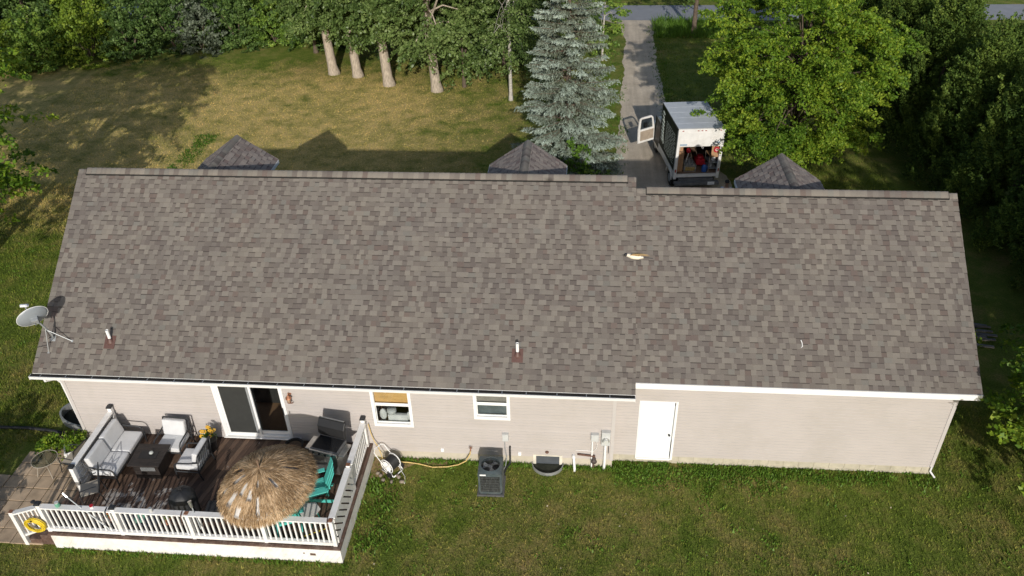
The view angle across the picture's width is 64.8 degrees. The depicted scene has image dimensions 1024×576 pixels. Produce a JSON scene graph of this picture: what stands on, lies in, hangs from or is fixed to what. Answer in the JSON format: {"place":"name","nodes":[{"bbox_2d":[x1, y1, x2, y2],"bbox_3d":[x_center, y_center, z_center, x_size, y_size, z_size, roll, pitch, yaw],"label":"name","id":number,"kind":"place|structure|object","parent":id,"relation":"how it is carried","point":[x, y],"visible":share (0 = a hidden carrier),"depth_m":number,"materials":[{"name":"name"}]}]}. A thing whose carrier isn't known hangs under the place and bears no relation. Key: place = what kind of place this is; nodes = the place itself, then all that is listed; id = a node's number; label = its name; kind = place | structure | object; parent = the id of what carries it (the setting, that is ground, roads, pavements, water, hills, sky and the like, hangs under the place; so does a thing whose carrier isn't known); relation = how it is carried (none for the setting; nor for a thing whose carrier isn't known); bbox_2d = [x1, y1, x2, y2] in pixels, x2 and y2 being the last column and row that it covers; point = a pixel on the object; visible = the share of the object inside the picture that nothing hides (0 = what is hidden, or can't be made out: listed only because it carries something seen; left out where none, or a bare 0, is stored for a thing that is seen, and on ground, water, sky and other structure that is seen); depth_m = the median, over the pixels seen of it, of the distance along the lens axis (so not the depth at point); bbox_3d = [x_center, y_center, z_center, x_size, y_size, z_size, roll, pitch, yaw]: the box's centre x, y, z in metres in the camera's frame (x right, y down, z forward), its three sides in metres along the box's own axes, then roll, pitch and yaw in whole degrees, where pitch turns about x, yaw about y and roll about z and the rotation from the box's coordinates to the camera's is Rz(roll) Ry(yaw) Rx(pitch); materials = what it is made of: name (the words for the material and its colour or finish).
{"place":"outdoors","nodes":[
{"label":"outdoors","id":0,"kind":"place"},
{"bbox_2d":[0,0,1023,575],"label":"ground","id":1,"kind":"structure","parent":0,"point":[996,302],"depth_m":25.21,"materials":[{"name":"green plant"}]},
{"bbox_2d":[0,2,16,35],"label":"belt tree","id":2,"kind":"object","parent":1,"relation":"on","point":[13,20],"visible":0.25,"depth_m":56.12,"materials":[{"name":"green plant"}]},
{"bbox_2d":[0,17,42,74],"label":"belt shrub","id":3,"kind":"object","parent":1,"relation":"on","point":[5,26],"visible":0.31,"depth_m":49.79,"materials":[{"name":"green plant"}]},
{"bbox_2d":[0,0,55,32],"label":"belt tree","id":4,"kind":"object","parent":1,"relation":"on","point":[36,8],"visible":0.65,"depth_m":55.17,"materials":[{"name":"green plant"}]},
{"bbox_2d":[0,45,60,223],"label":"side tree","id":5,"kind":"object","parent":1,"relation":"on","point":[9,179],"visible":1,"depth_m":28.66,"materials":[{"name":"green plant"}]},
{"bbox_2d":[0,0,60,32],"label":"belt shrub","id":6,"kind":"object","parent":1,"relation":"on","point":[29,1],"visible":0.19,"depth_m":56.96,"materials":[{"name":"green plant"}]},
{"bbox_2d":[0,425,66,434],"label":"drain hose","id":7,"kind":"object","parent":1,"relation":"on","point":[32,428],"visible":0.79,"depth_m":23.90,"materials":[{"name":"black plastic"}]},
{"bbox_2d":[0,4,81,78],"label":"belt shrub","id":8,"kind":"object","parent":1,"relation":"on","point":[34,37],"visible":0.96,"depth_m":49.42,"materials":[{"name":"green plant"}]},
{"bbox_2d":[0,447,90,544],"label":"paver patio","id":9,"kind":"structure","parent":1,"relation":"on","point":[15,491],"depth_m":22.03,"materials":[{"name":"beige stone"}]},
{"bbox_2d":[31,450,63,478],"bbox_3d":[-12.879,4.915,22.357,0.692,0.520,0.692,1,35,5],"label":"glass table","id":10,"kind":"object","parent":9,"relation":"on","point":[46,461],"visible":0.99,"depth_m":22.27,"materials":[{"name":"white"}]},
{"bbox_2d":[57,439,85,472],"bbox_3d":[-12.118,4.641,22.297,0.756,0.987,0.546,7,36,13],"label":"sling chair","id":11,"kind":"object","parent":9,"relation":"on","point":[69,458],"visible":0.59,"depth_m":22.16,"materials":[{"name":"grey metal"}]},
{"bbox_2d":[34,431,63,454],"bbox_3d":[-13.112,4.457,23.020,0.974,0.720,0.802,1,35,5],"label":"shrub","id":12,"kind":"object","parent":1,"relation":"on","point":[50,440],"visible":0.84,"depth_m":22.84,"materials":[{"name":"green plant"}]},
{"bbox_2d":[53,429,88,460],"bbox_3d":[-12.406,4.491,22.872,1.027,1.069,1.136,-16,37,-20],"label":"white planter","id":13,"kind":"object","parent":1,"relation":"on","point":[78,438],"visible":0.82,"depth_m":22.69,"materials":[{"name":"plastic"}]},
{"bbox_2d":[59,403,83,431],"bbox_3d":[-12.848,3.517,24.676,1.451,0.296,2.292,1,35,5],"label":"window well","id":14,"kind":"object","parent":1,"relation":"on","point":[68,417],"depth_m":24.23,"materials":[{"name":"grey metal"}]},
{"bbox_2d":[39,0,109,29],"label":"belt shrub","id":15,"kind":"object","parent":1,"relation":"on","point":[52,18],"visible":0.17,"depth_m":56.85,"materials":[{"name":"green plant"}]},
{"bbox_2d":[49,0,116,25],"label":"belt tree","id":16,"kind":"object","parent":1,"relation":"on","point":[62,6],"visible":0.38,"depth_m":54.90,"materials":[{"name":"green plant"}]},
{"bbox_2d":[44,0,122,69],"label":"belt shrub","id":17,"kind":"object","parent":1,"relation":"on","point":[81,36],"visible":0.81,"depth_m":50.38,"materials":[{"name":"green plant"}]},
{"bbox_2d":[89,0,165,64],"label":"belt shrub","id":18,"kind":"object","parent":1,"relation":"on","point":[126,22],"visible":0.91,"depth_m":50.89,"materials":[{"name":"green plant"}]},
{"bbox_2d":[103,0,179,27],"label":"belt tree","id":19,"kind":"object","parent":1,"relation":"on","point":[133,1],"visible":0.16,"depth_m":55.07,"materials":[{"name":"green plant"}]},
{"bbox_2d":[132,0,211,60],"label":"belt shrub","id":20,"kind":"object","parent":1,"relation":"on","point":[158,17],"visible":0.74,"depth_m":51.58,"materials":[{"name":"green plant"}]},
{"bbox_2d":[8,404,373,562],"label":"wooden deck","id":21,"kind":"structure","parent":1,"relation":"on","point":[68,523],"depth_m":20.11,"materials":[{"name":"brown wood"}]},
{"bbox_2d":[23,517,46,532],"bbox_3d":[-11.770,5.856,19.901,0.540,0.507,0.170,1,35,5],"label":"hose coil","id":22,"kind":"object","parent":21,"relation":"hanging from","point":[39,522],"visible":1,"depth_m":19.84,"materials":[{"name":"yellow plastic"}]},
{"bbox_2d":[62,492,109,528],"bbox_3d":[-10.392,5.447,19.650,1.059,0.990,0.079,10,36,16],"label":"torch","id":23,"kind":"object","parent":21,"relation":"on","point":[64,494],"visible":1,"depth_m":19.58,"materials":[{"name":"grey metal"}]},
{"bbox_2d":[79,462,107,505],"bbox_3d":[-10.795,5.075,20.701,0.608,0.994,0.524,-15,37,-18],"label":"metal chair","id":24,"kind":"object","parent":21,"relation":"on","point":[89,488],"visible":0.99,"depth_m":20.68,"materials":[{"name":"grey metal"}]},
{"bbox_2d":[81,417,147,485],"bbox_3d":[-10.701,4.386,21.761,0.809,0.920,1.661,1,35,5],"label":"outdoor sofa","id":25,"kind":"object","parent":21,"relation":"on","point":[112,449],"visible":0.98,"depth_m":21.61,"materials":[{"name":"white fabric"}]},
{"bbox_2d":[112,514,160,526],"bbox_3d":[-9.454,5.842,20.338,1.144,0.066,0.364,1,35,5],"label":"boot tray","id":26,"kind":"object","parent":21,"relation":"on","point":[142,524],"visible":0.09,"depth_m":20.32,"materials":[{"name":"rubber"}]},
{"bbox_2d":[127,444,170,478],"bbox_3d":[-9.634,4.664,21.565,0.860,0.585,0.798,0,35,3],"label":"fire table","id":27,"kind":"object","parent":21,"relation":"on","point":[143,463],"visible":1,"depth_m":21.39,"materials":[{"name":"black plastic"}]},
{"bbox_2d":[153,416,195,455],"bbox_3d":[-9.286,4.118,22.088,0.781,0.920,0.789,3,35,6],"label":"patio armchair","id":28,"kind":"object","parent":21,"relation":"on","point":[176,436],"visible":0.91,"depth_m":22.05,"materials":[{"name":"white fabric"}]},
{"bbox_2d":[168,485,200,520],"bbox_3d":[-8.243,5.354,20.230,0.698,0.900,0.681,1,35,5],"label":"covered kettle grill","id":29,"kind":"object","parent":21,"relation":"on","point":[181,496],"visible":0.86,"depth_m":20.00,"materials":[{"name":"black plastic"}]},
{"bbox_2d":[187,500,201,528],"bbox_3d":[-7.635,5.454,19.381,0.095,0.743,0.358,-21,39,-26],"label":"torch","id":30,"kind":"object","parent":21,"relation":"on","point":[189,502],"visible":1,"depth_m":19.31,"materials":[{"name":"grey metal"}]},
{"bbox_2d":[174,436,215,480],"bbox_3d":[-8.487,4.507,21.490,0.789,0.920,0.781,3,35,6],"label":"patio armchair","id":31,"kind":"object","parent":21,"relation":"on","point":[194,458],"visible":1,"depth_m":21.33,"materials":[{"name":"white fabric"}]},
{"bbox_2d":[199,425,217,451],"bbox_3d":[-8.291,4.143,22.099,0.450,0.809,0.415,-19,38,-23],"label":"flower pot","id":32,"kind":"object","parent":21,"relation":"on","point":[213,438],"visible":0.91,"depth_m":22.04,"materials":[{"name":"black plastic"}]},
{"bbox_2d":[204,500,225,521],"bbox_3d":[-7.373,5.625,20.310,0.600,0.360,0.440,-1,35,1],"label":"storage bin","id":33,"kind":"object","parent":21,"relation":"on","point":[211,506],"visible":0.39,"depth_m":20.21,"materials":[{"name":"black plastic"}]},
{"bbox_2d":[216,444,319,533],"bbox_3d":[-5.851,4.944,19.486,2.552,2.340,2.584,1,35,5],"label":"thatched umbrella","id":34,"kind":"object","parent":21,"relation":"on","point":[259,487],"visible":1,"depth_m":18.79,"materials":[{"name":"brown plant"}]},
{"bbox_2d":[275,493,303,536],"bbox_3d":[-5.564,5.433,19.815,0.850,1.149,0.970,-11,36,-13],"label":"plank chair","id":35,"kind":"object","parent":21,"relation":"on","point":[301,509],"visible":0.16,"depth_m":19.77,"materials":[{"name":"teal paint"}]},
{"bbox_2d":[285,438,303,453],"bbox_3d":[-5.952,4.391,22.085,0.520,0.300,0.520,1,35,5],"label":"black planter","id":36,"kind":"object","parent":21,"relation":"on","point":[296,441],"visible":0.49,"depth_m":22.12,"materials":[{"name":"plastic"}]},
{"bbox_2d":[300,502,319,526],"bbox_3d":[-5.005,5.669,20.069,0.537,0.447,0.468,-5,35,-5],"label":"hexagonal table","id":37,"kind":"object","parent":21,"relation":"on","point":[311,509],"visible":0.72,"depth_m":19.95,"materials":[{"name":"white wood"}]},
{"bbox_2d":[303,457,333,502],"bbox_3d":[-4.960,4.931,20.515,0.970,1.149,0.850,-11,36,-13],"label":"plank chair","id":38,"kind":"object","parent":21,"relation":"on","point":[323,485],"visible":0.73,"depth_m":20.49,"materials":[{"name":"teal paint"}]},
{"bbox_2d":[305,416,351,475],"bbox_3d":[-4.816,4.209,21.256,1.140,1.486,0.756,10,36,16],"label":"gas grill","id":39,"kind":"object","parent":21,"relation":"on","point":[323,448],"visible":0.94,"depth_m":21.15,"materials":[{"name":"black metal"}]},
{"bbox_2d":[313,454,339,474],"bbox_3d":[-4.891,4.652,21.258,0.700,0.560,0.011,10,36,16],"label":"door panel","id":40,"kind":"structure","parent":39,"relation":"in","point":[321,461],"depth_m":21.22,"materials":[{"name":"metal"}]},
{"bbox_2d":[163,0,227,58],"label":"belt shrub","id":41,"kind":"object","parent":1,"relation":"on","point":[201,15],"visible":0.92,"depth_m":51.73,"materials":[{"name":"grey plant"}]},
{"bbox_2d":[186,0,227,26],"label":"belt tree","id":42,"kind":"object","parent":1,"relation":"on","point":[211,3],"visible":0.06,"depth_m":54.68,"materials":[{"name":"green plant"}]},
{"bbox_2d":[198,0,277,52],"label":"belt shrub","id":43,"kind":"object","parent":1,"relation":"on","point":[226,13],"visible":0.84,"depth_m":52.16,"materials":[{"name":"green plant"}]},
{"bbox_2d":[240,0,301,47],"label":"belt shrub","id":44,"kind":"object","parent":1,"relation":"on","point":[263,22],"visible":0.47,"depth_m":52.52,"materials":[{"name":"green plant"}]},
{"bbox_2d":[262,0,342,53],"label":"background tree","id":45,"kind":"object","parent":1,"relation":"on","point":[294,37],"visible":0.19,"depth_m":50.35,"materials":[{"name":"green plant"}]},
{"bbox_2d":[269,5,336,48],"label":"belt shrub","id":46,"kind":"object","parent":1,"relation":"on","point":[280,39],"visible":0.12,"depth_m":52.96,"materials":[{"name":"green plant"}]},
{"bbox_2d":[264,0,363,75],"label":"poplar tree","id":47,"kind":"object","parent":1,"relation":"on","point":[298,18],"visible":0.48,"depth_m":45.66,"materials":[{"name":"green plant"}]},
{"bbox_2d":[316,29,360,50],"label":"belt shrub","id":48,"kind":"object","parent":1,"relation":"on","point":[340,48],"visible":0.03,"depth_m":52.71,"materials":[{"name":"green plant"}]},
{"bbox_2d":[300,0,386,78],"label":"poplar tree","id":49,"kind":"object","parent":1,"relation":"on","point":[354,41],"visible":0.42,"depth_m":45.32,"materials":[{"name":"green plant"}]},
{"bbox_2d":[312,0,422,86],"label":"poplar tree","id":50,"kind":"object","parent":1,"relation":"on","point":[391,33],"visible":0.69,"depth_m":43.80,"materials":[{"name":"green plant"}]},
{"bbox_2d":[374,444,404,483],"bbox_3d":[-3.247,4.794,22.053,1.094,0.670,0.524,22,41,30],"label":"hose reel cart","id":51,"kind":"object","parent":1,"relation":"on","point":[391,462],"visible":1,"depth_m":22.03,"materials":[{"name":"white plastic"}]},
{"bbox_2d":[376,471,403,483],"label":"edging stones","id":52,"kind":"object","parent":1,"relation":"on","point":[398,476],"visible":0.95,"depth_m":22.01,"materials":[{"name":"beige stone"}]},
{"bbox_2d":[370,26,422,59],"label":"background tree","id":53,"kind":"object","parent":1,"relation":"on","point":[375,47],"visible":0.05,"depth_m":49.55,"materials":[{"name":"green plant"}]},
{"bbox_2d":[370,457,464,477],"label":"bare earth","id":54,"kind":"structure","parent":1,"relation":"on","point":[377,462],"depth_m":22.42,"materials":[{"name":"soil"}]},
{"bbox_2d":[361,0,497,92],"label":"poplar tree","id":55,"kind":"object","parent":1,"relation":"on","point":[415,48],"visible":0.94,"depth_m":43.04,"materials":[{"name":"green plant"}]},
{"bbox_2d":[401,451,470,467],"bbox_3d":[-2.101,4.719,22.219,1.972,0.512,0.180,0,35,3],"label":"yellow hose","id":56,"kind":"object","parent":1,"relation":"on","point":[438,466],"visible":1,"depth_m":22.30,"materials":[{"name":"yellow rubber"}]},
{"bbox_2d":[413,0,499,60],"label":"background tree","id":57,"kind":"object","parent":1,"relation":"on","point":[457,2],"visible":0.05,"depth_m":47.67,"materials":[{"name":"green plant"}]},
{"bbox_2d":[425,0,494,92],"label":"tree","id":58,"kind":"object","parent":1,"relation":"on","point":[475,58],"visible":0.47,"depth_m":44.54,"materials":[{"name":"green plant"}]},
{"bbox_2d":[477,456,505,496],"bbox_3d":[-0.557,4.999,21.481,0.720,0.880,0.720,1,35,4],"label":"air conditioner","id":59,"kind":"object","parent":1,"relation":"on","point":[491,479],"visible":1,"depth_m":21.29,"materials":[{"name":"grey metal"}]},
{"bbox_2d":[461,0,539,71],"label":"background tree","id":60,"kind":"object","parent":1,"relation":"on","point":[494,14],"visible":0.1,"depth_m":47.08,"materials":[{"name":"green plant"}]},
{"bbox_2d":[28,135,982,477],"bbox_3d":[-0.322,-0.300,24.300,24.478,6.938,9.681,1,35,5],"label":"bungalow","id":61,"kind":"object","parent":1,"relation":"on","point":[236,287],"visible":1,"depth_m":21.47,"materials":[{"name":"tile"}]},
{"bbox_2d":[16,304,72,352],"bbox_3d":[-12.418,1.097,21.318,1.082,1.539,0.662,1,35,5],"label":"satellite dish","id":62,"kind":"object","parent":61,"relation":"on","point":[35,315],"visible":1,"depth_m":21.01,"materials":[{"name":"grey metal"}]},
{"bbox_2d":[210,386,300,439],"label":"sliding door","id":63,"kind":"structure","parent":61,"relation":"in","point":[244,412],"depth_m":22.44,"materials":[{"name":"glass"}]},
{"bbox_2d":[285,393,292,403],"bbox_3d":[-5.957,2.969,21.566,0.170,0.428,0.255,1,35,5],"label":"wall lantern","id":64,"kind":"object","parent":61,"relation":"attached to","point":[287,397],"depth_m":21.47,"materials":[{"name":"orange metal"}]},
{"bbox_2d":[369,392,413,427],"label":"window","id":65,"kind":"structure","parent":61,"relation":"in","point":[388,409],"depth_m":21.80,"materials":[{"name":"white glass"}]},
{"bbox_2d":[473,396,510,420],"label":"window","id":66,"kind":"structure","parent":61,"relation":"in","point":[485,407],"depth_m":21.38,"materials":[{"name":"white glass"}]},
{"bbox_2d":[502,432,508,468],"bbox_3d":[-0.187,4.454,21.786,0.170,0.998,0.566,1,35,5],"label":"disconnect box","id":67,"kind":"object","parent":61,"relation":"attached to","point":[505,436],"visible":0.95,"depth_m":21.76,"materials":[{"name":"grey metal"}]},
{"bbox_2d":[504,446,510,474],"bbox_3d":[-0.148,4.718,21.940,0.090,0.611,0.681,11,37,17],"label":"refrigerant line","id":68,"kind":"object","parent":61,"relation":"attached to","point":[507,466],"visible":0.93,"depth_m":22.07,"materials":[{"name":"black rubber"}]},
{"bbox_2d":[533,454,561,464],"bbox_3d":[0.985,4.727,22.212,0.800,0.380,0.044,1,35,5],"label":"basement window","id":69,"kind":"structure","parent":61,"relation":"in","point":[545,459],"depth_m":22.20,"materials":[{"name":"white plastic"}]},
{"bbox_2d":[572,454,575,471],"bbox_3d":[1.693,4.798,22.045,0.096,0.536,0.274,-4,35,-4],"label":"drain pipe","id":70,"kind":"object","parent":61,"relation":"attached to","point":[574,463],"visible":1,"depth_m":21.98,"materials":[{"name":"white plastic"}]},
{"bbox_2d":[577,453,596,467],"bbox_3d":[2.049,4.748,22.006,0.545,0.526,0.150,7,36,12],"label":"gas pipe","id":71,"kind":"object","parent":61,"relation":"attached to","point":[593,461],"visible":1,"depth_m":21.88,"materials":[{"name":"metal"}]},
{"bbox_2d":[581,432,598,466],"bbox_3d":[2.027,4.418,21.818,0.605,1.325,0.112,1,35,5],"label":"service box","id":72,"kind":"object","parent":61,"relation":"attached to","point":[594,437],"visible":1,"depth_m":21.49,"materials":[{"name":"white plastic"}]},
{"bbox_2d":[601,430,610,469],"bbox_3d":[2.507,4.410,21.703,0.240,1.447,0.212,1,35,5],"label":"electric meter","id":73,"kind":"object","parent":61,"relation":"attached to","point":[605,439],"visible":1,"depth_m":21.39,"materials":[{"name":"silver metal"}]},
{"bbox_2d":[635,401,678,459],"bbox_3d":[3.861,3.825,21.605,1.004,2.150,0.204,1,35,5],"label":"garage side door","id":74,"kind":"structure","parent":61,"relation":"in","point":[657,420],"depth_m":21.56,"materials":[{"name":"white paint"}]},
{"bbox_2d":[462,0,548,100],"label":"birch tree","id":75,"kind":"object","parent":1,"relation":"on","point":[521,26],"visible":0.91,"depth_m":41.59,"materials":[{"name":"green plant"}]},
{"bbox_2d":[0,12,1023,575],"bbox_3d":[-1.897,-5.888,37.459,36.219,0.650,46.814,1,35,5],"label":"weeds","id":76,"kind":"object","parent":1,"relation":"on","point":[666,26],"visible":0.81,"depth_m":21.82,"materials":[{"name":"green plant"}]},
{"bbox_2d":[532,461,563,475],"bbox_3d":[0.971,4.976,22.117,0.880,0.120,0.420,1,35,5],"label":"window well","id":77,"kind":"object","parent":1,"relation":"on","point":[547,469],"depth_m":22.13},
{"bbox_2d":[516,0,602,59],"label":"background tree","id":78,"kind":"object","parent":1,"relation":"on","point":[596,18],"visible":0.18,"depth_m":46.04,"materials":[{"name":"green plant"}]},
{"bbox_2d":[510,0,626,174],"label":"blue spruce","id":79,"kind":"object","parent":1,"relation":"on","point":[569,101],"visible":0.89,"depth_m":33.85,"materials":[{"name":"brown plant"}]},
{"bbox_2d":[559,137,590,174],"bbox_3d":[2.734,-5.138,34.285,1.852,2.907,1.863,1,35,5],"label":"climbing shrub","id":80,"kind":"object","parent":1,"relation":"on","point":[570,162],"visible":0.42,"depth_m":33.94,"materials":[{"name":"green plant"}]},
{"bbox_2d":[577,168,614,174],"bbox_3d":[3.595,-4.230,33.945,2.220,1.778,1.912,-5,35,-4],"label":"climbing shrub","id":81,"kind":"object","parent":1,"relation":"on","point":[591,171],"visible":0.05,"depth_m":33.54,"materials":[{"name":"green plant"}]},
{"bbox_2d":[586,0,631,60],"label":"roadside shrub tree","id":82,"kind":"object","parent":1,"relation":"on","point":[612,5],"visible":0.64,"depth_m":47.59,"materials":[{"name":"green plant"}]},
{"bbox_2d":[682,0,698,32],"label":"roadside tree","id":83,"kind":"object","parent":1,"relation":"on","point":[695,15],"visible":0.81,"depth_m":52.33,"materials":[{"name":"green plant"}]},
{"bbox_2d":[690,0,930,168],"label":"maple tree","id":84,"kind":"object","parent":1,"relation":"on","point":[841,83],"visible":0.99,"depth_m":31.62,"materials":[{"name":"green plant"}]},
{"bbox_2d":[781,1,859,75],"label":"cedar tree","id":85,"kind":"object","parent":1,"relation":"on","point":[795,26],"visible":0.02,"depth_m":45.31,"materials":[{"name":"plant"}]},
{"bbox_2d":[822,0,883,108],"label":"cedar tree","id":86,"kind":"object","parent":1,"relation":"on","point":[869,4],"visible":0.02,"depth_m":39.86,"materials":[{"name":"green plant"}]},
{"bbox_2d":[837,0,953,133],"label":"cedar tree","id":87,"kind":"object","parent":1,"relation":"on","point":[908,13],"visible":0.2,"depth_m":37.22,"materials":[{"name":"green plant"}]},
{"bbox_2d":[866,0,993,170],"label":"cedar tree","id":88,"kind":"object","parent":1,"relation":"on","point":[950,29],"visible":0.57,"depth_m":35.16,"materials":[{"name":"green plant"}]},
{"bbox_2d":[901,9,1023,208],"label":"cedar tree","id":89,"kind":"object","parent":1,"relation":"on","point":[974,74],"visible":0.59,"depth_m":32.51,"materials":[{"name":"green plant"}]},
{"bbox_2d":[940,65,1023,247],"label":"cedar tree","id":90,"kind":"object","parent":1,"relation":"on","point":[1008,120],"visible":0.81,"depth_m":30.59,"materials":[{"name":"green plant"}]},
{"bbox_2d":[976,343,994,348],"bbox_3d":[14.548,1.772,26.141,1.952,0.041,0.110,8,36,15],"label":"lumber board","id":91,"kind":"object","parent":1,"relation":"on","point":[988,346],"visible":0.36,"depth_m":25.93,"materials":[{"name":"grey wood"}]},
{"bbox_2d":[972,156,1023,289],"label":"cedar tree","id":92,"kind":"object","parent":1,"relation":"on","point":[1010,214],"visible":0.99,"depth_m":28.85,"materials":[{"name":"green plant"}]},
{"bbox_2d":[974,323,1023,496],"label":"side tree","id":93,"kind":"object","parent":1,"relation":"on","point":[1018,381],"visible":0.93,"depth_m":20.05,"materials":[{"name":"green plant"}]},
{"bbox_2d":[21,4,1023,19],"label":"road","id":94,"kind":"structure","parent":0,"point":[643,12],"depth_m":56.89,"materials":[{"name":"grey asphalt"}]},
{"bbox_2d":[623,253,652,258],"bbox_3d":[1.498,-0.377,9.634,0.373,0.075,0.221,6,7,4],"label":"bird","id":95,"kind":"object","parent":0,"point":[636,255],"visible":1,"depth_m":9.61},
{"bbox_2d":[605,20,731,187],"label":"driveway","id":96,"kind":"structure","parent":0,"point":[646,166],"depth_m":43.23,"materials":[{"name":"grey concrete"}]},
{"bbox_2d":[637,101,725,185],"bbox_3d":[7.336,-6.871,36.453,2.883,2.936,5.775,-2,35,-3],"label":"box truck","id":97,"kind":"object","parent":96,"relation":"on","point":[672,129],"visible":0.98,"depth_m":34.76,"materials":[{"name":"white metal"}]},
{"bbox_2d":[677,150,684,171],"bbox_3d":[7.142,-5.612,34.920,0.400,0.950,0.735,-2,35,-3],"label":"wooden cabinet","id":98,"kind":"object","parent":97,"relation":"on","point":[680,161],"visible":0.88,"depth_m":34.60,"materials":[{"name":"brown wood"}]},
{"bbox_2d":[682,157,695,171],"bbox_3d":[7.665,-5.389,35.055,0.544,0.426,0.675,-2,35,-3],"label":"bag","id":99,"kind":"object","parent":97,"relation":"on","point":[689,165],"visible":0.95,"depth_m":34.87,"materials":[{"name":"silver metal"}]},
{"bbox_2d":[694,153,704,166],"bbox_3d":[8.204,-5.645,35.272,0.400,0.595,0.400,-2,35,-3],"label":"red machine","id":100,"kind":"object","parent":97,"relation":"on","point":[699,159],"visible":0.91,"depth_m":35.14,"materials":[{"name":"plastic"}]},
{"bbox_2d":[705,150,716,171],"bbox_3d":[8.646,-5.518,34.971,0.410,0.725,0.629,-2,35,-3],"label":"step shelf","id":101,"kind":"object","parent":97,"relation":"on","point":[708,158],"visible":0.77,"depth_m":34.88,"materials":[{"name":"grey metal"}]},
{"bbox_2d":[711,146,719,156],"bbox_3d":[8.670,-5.825,34.281,0.360,0.539,0.105,-2,35,-3],"label":"plywood board","id":102,"kind":"object","parent":97,"relation":"attached to","point":[714,152],"visible":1,"depth_m":34.28,"materials":[{"name":"brown wood"}]},
{"bbox_3d":[14.678,0.343,27.579,1.928,0.799,2.600,1,35,5],"label":"tarpaulin heap","id":103,"kind":"object","parent":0,"visible":0},
{"bbox_2d":[976,332,997,336],"bbox_3d":[14.876,1.447,26.518,1.964,0.041,0.102,7,36,14],"label":"lumber board","id":104,"kind":"object","parent":103,"relation":"on","point":[987,334],"visible":0.36,"depth_m":26.34,"materials":[{"name":"grey wood"}]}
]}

